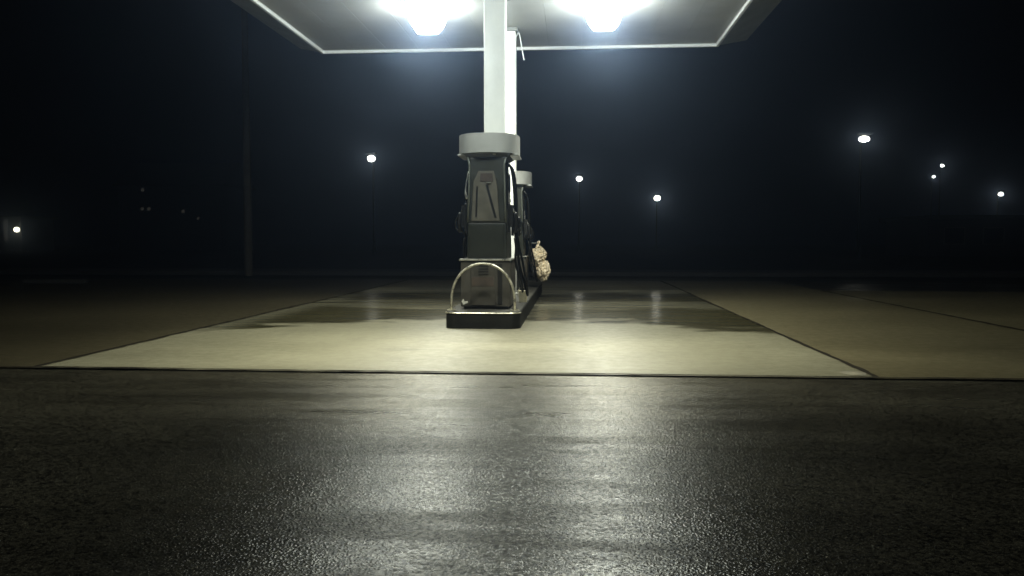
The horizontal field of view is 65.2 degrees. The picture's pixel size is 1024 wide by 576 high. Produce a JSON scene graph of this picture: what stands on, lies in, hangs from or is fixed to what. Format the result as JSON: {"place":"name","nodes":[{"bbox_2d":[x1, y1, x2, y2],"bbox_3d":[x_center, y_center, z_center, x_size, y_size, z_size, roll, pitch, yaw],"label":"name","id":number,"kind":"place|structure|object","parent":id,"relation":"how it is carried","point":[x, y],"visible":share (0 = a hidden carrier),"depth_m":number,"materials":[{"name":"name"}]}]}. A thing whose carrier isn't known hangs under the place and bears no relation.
{"place":"outdoors","nodes":[
{"label":"outdoors","id":0,"kind":"place"},
{"bbox_2d":[0,216,56,250],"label":"kiosk building","id":1,"kind":"structure","parent":0,"point":[36,233],"depth_m":95.95,"materials":[{"name":"concrete"}]},
{"bbox_2d":[3,220,7,240],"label":"window","id":2,"kind":"structure","parent":1,"relation":"in","point":[5,222],"depth_m":95.05,"materials":[{"name":"black glass"}]},
{"bbox_2d":[14,227,20,231],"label":"wall lamp","id":3,"kind":"object","parent":1,"relation":"attached to","point":[17,229],"visible":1,"depth_m":94.49,"materials":[{"name":"white glass"}]},
{"bbox_2d":[112,163,255,250],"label":"distant house","id":4,"kind":"structure","parent":0,"point":[180,206],"depth_m":93.17,"materials":[{"name":"concrete"}]},
{"bbox_2d":[0,243,1023,575],"bbox_3d":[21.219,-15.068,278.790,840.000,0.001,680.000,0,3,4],"label":"ground","id":5,"kind":"structure","parent":0,"point":[204,473],"depth_m":4.01,"materials":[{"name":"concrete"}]},
{"bbox_2d":[0,279,403,367],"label":"concrete apron","id":6,"kind":"object","parent":5,"relation":"on","point":[42,323],"visible":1,"depth_m":13.28,"materials":[{"name":"grey concrete"}]},
{"bbox_2d":[22,279,87,283],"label":"parking block","id":7,"kind":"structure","parent":6,"relation":"on","point":[54,281],"depth_m":20.70,"materials":[{"name":"concrete"}]},
{"bbox_2d":[35,280,405,365],"bbox_3d":[-3.569,0.226,14.851,0.117,0.001,15.800,0,3,4],"label":"pavement joint","id":8,"kind":"object","parent":6,"relation":"on","point":[190,330],"visible":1,"depth_m":9.46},
{"bbox_2d":[365,152,376,255],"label":"street lamp","id":9,"kind":"object","parent":5,"relation":"on","point":[371,158],"visible":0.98,"depth_m":60.72,"materials":[{"name":"black metal"}]},
{"bbox_2d":[33,287,870,377],"bbox_3d":[-0.142,0.350,12.819,7.120,0.001,12.340,0,3,4],"label":"concrete bay","id":10,"kind":"object","parent":5,"relation":"on","point":[626,330],"visible":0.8,"depth_m":8.76,"materials":[{"name":"grey concrete"}]},
{"bbox_2d":[445,282,541,328],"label":"pump island","id":11,"kind":"structure","parent":10,"relation":"on","point":[460,317],"depth_m":10.04,"materials":[{"name":"black paint"}]},
{"bbox_2d":[447,262,518,310],"bbox_3d":[-0.370,-0.019,10.193,0.929,0.617,0.119,0,3,4],"label":"hoop guard","id":12,"kind":"object","parent":11,"relation":"on","point":[477,264],"visible":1,"depth_m":10.17,"materials":[{"name":"metal"}]},
{"bbox_2d":[455,132,528,308],"bbox_3d":[-0.261,-0.893,10.868,0.955,2.285,1.020,0,3,4],"label":"fuel dispenser","id":13,"kind":"object","parent":11,"relation":"on","point":[488,218],"visible":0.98,"depth_m":10.46,"materials":[{"name":"paint"}]},
{"bbox_2d":[483,0,509,132],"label":"canopy column","id":14,"kind":"structure","parent":11,"relation":"on","point":[495,65],"depth_m":11.36,"materials":[{"name":"metal"}]},
{"bbox_2d":[231,0,780,53],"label":"station canopy","id":15,"kind":"object","parent":14,"relation":"on","point":[348,26],"visible":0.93,"depth_m":13.16,"materials":[{"name":"metal"}]},
{"bbox_2d":[398,0,453,33],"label":"canopy light","id":16,"kind":"object","parent":15,"relation":"attached to","point":[426,16],"visible":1,"depth_m":11.88,"materials":[{"name":"metal"}]},
{"bbox_2d":[580,0,628,30],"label":"canopy light","id":17,"kind":"object","parent":15,"relation":"attached to","point":[603,15],"visible":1,"depth_m":11.70,"materials":[{"name":"metal"}]},
{"bbox_2d":[507,27,524,293],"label":"canopy column","id":18,"kind":"structure","parent":11,"relation":"on","point":[513,33],"depth_m":13.35,"materials":[{"name":"metal"}]},
{"bbox_2d":[518,288,526,301],"bbox_3d":[0.161,0.093,11.666,0.150,0.224,0.152,0,3,4],"label":"washer bucket","id":19,"kind":"object","parent":11,"relation":"on","point":[522,297],"visible":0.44,"depth_m":11.62,"materials":[{"name":"beige plastic"}]},
{"bbox_2d":[516,171,537,289],"bbox_3d":[0.033,-1.071,15.014,0.911,2.159,1.020,0,3,4],"label":"fuel dispenser","id":20,"kind":"object","parent":11,"relation":"on","point":[524,180],"visible":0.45,"depth_m":14.68,"materials":[{"name":"black plastic"}]},
{"bbox_2d":[528,241,550,281],"bbox_3d":[0.529,-0.513,15.450,0.461,0.800,0.314,0,3,4],"label":"plastic bag","id":21,"kind":"object","parent":20,"relation":"hanging from","point":[543,269],"visible":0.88,"depth_m":15.37,"materials":[{"name":"beige plastic"}]},
{"bbox_2d":[661,281,878,376],"bbox_3d":[3.538,0.260,14.312,0.101,0.001,15.800,0,3,4],"label":"pavement joint","id":22,"kind":"object","parent":10,"relation":"on","point":[843,361],"visible":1,"depth_m":8.52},
{"bbox_2d":[839,371,867,374],"bbox_3d":[2.830,0.706,6.632,0.221,0.001,0.222,2,4,30],"label":"worn patch","id":23,"kind":"object","parent":10,"relation":"on","point":[853,373],"visible":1,"depth_m":6.62,"materials":[{"name":"grey concrete"}]},
{"bbox_2d":[0,270,1023,277],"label":"kerb","id":24,"kind":"structure","parent":5,"relation":"on","point":[703,274],"depth_m":25.56,"materials":[{"name":"concrete"}]},
{"bbox_2d":[0,366,1023,378],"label":"pavement joint","id":25,"kind":"object","parent":5,"relation":"on","point":[518,372],"visible":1,"depth_m":6.62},
{"bbox_2d":[380,280,674,287],"bbox_3d":[0.458,-0.107,20.703,7.120,0.001,3.500,0,3,4],"label":"concrete apron","id":26,"kind":"object","parent":5,"relation":"on","point":[554,284],"visible":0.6,"depth_m":20.40,"materials":[{"name":"grey concrete"}]},
{"bbox_2d":[576,174,582,252],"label":"street lamp","id":27,"kind":"object","parent":5,"relation":"on","point":[579,178],"visible":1,"depth_m":79.45,"materials":[{"name":"black metal"}]},
{"bbox_2d":[653,194,661,249],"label":"street lamp","id":28,"kind":"object","parent":5,"relation":"on","point":[656,198],"visible":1,"depth_m":108.42,"materials":[{"name":"black metal"}]},
{"bbox_2d":[664,281,1023,379],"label":"concrete apron","id":29,"kind":"object","parent":5,"relation":"on","point":[879,339],"visible":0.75,"depth_m":9.73,"materials":[{"name":"grey concrete"}]},
{"bbox_2d":[825,291,1023,330],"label":"pavement joint","id":30,"kind":"object","parent":29,"relation":"on","point":[932,312],"visible":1,"depth_m":12.26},
{"bbox_2d":[855,132,872,257],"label":"street lamp","id":31,"kind":"object","parent":5,"relation":"on","point":[861,139],"visible":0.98,"depth_m":53.16,"materials":[{"name":"black metal"}]},
{"bbox_2d":[829,291,1023,330],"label":"concrete apron","id":32,"kind":"object","parent":5,"relation":"on","point":[1003,308],"visible":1,"depth_m":14.37,"materials":[{"name":"grey concrete"}]},
{"bbox_2d":[930,174,935,214],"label":"street lamp","id":33,"kind":"object","parent":5,"relation":"on","point":[931,193],"visible":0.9,"depth_m":116.16,"materials":[{"name":"black metal"}]},
{"bbox_2d":[938,163,944,214],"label":"street lamp","id":34,"kind":"object","parent":5,"relation":"on","point":[941,164],"visible":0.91,"depth_m":115.07,"materials":[{"name":"black metal"}]},
{"bbox_2d":[996,190,1004,214],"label":"street lamp","id":35,"kind":"object","parent":5,"relation":"on","point":[1000,193],"visible":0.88,"depth_m":85.91,"materials":[{"name":"black metal"}]},
{"bbox_2d":[0,268,1023,272],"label":"pavement","id":36,"kind":"structure","parent":0,"point":[564,270],"depth_m":27.17,"materials":[{"name":"stone"}]},
{"bbox_2d":[0,0,1023,242],"label":"sky","id":37,"kind":"structure","parent":0,"point":[754,139],"materials":[{"name":"black"}]},
{"bbox_2d":[879,215,1023,255],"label":"building","id":38,"kind":"structure","parent":0,"point":[962,235],"depth_m":59.51,"materials":[{"name":"concrete"}]},
{"bbox_2d":[943,227,964,243],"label":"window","id":39,"kind":"structure","parent":38,"relation":"in","point":[952,235],"depth_m":59.51,"materials":[{"name":"black glass"}]},
{"bbox_2d":[982,227,1004,243],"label":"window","id":40,"kind":"structure","parent":38,"relation":"in","point":[991,235],"depth_m":59.29,"materials":[{"name":"black glass"}]},
{"bbox_2d":[1022,227,1023,243],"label":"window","id":41,"kind":"structure","parent":38,"relation":"in","point":[1022,227],"depth_m":59.15,"materials":[{"name":"black glass"}]}
]}

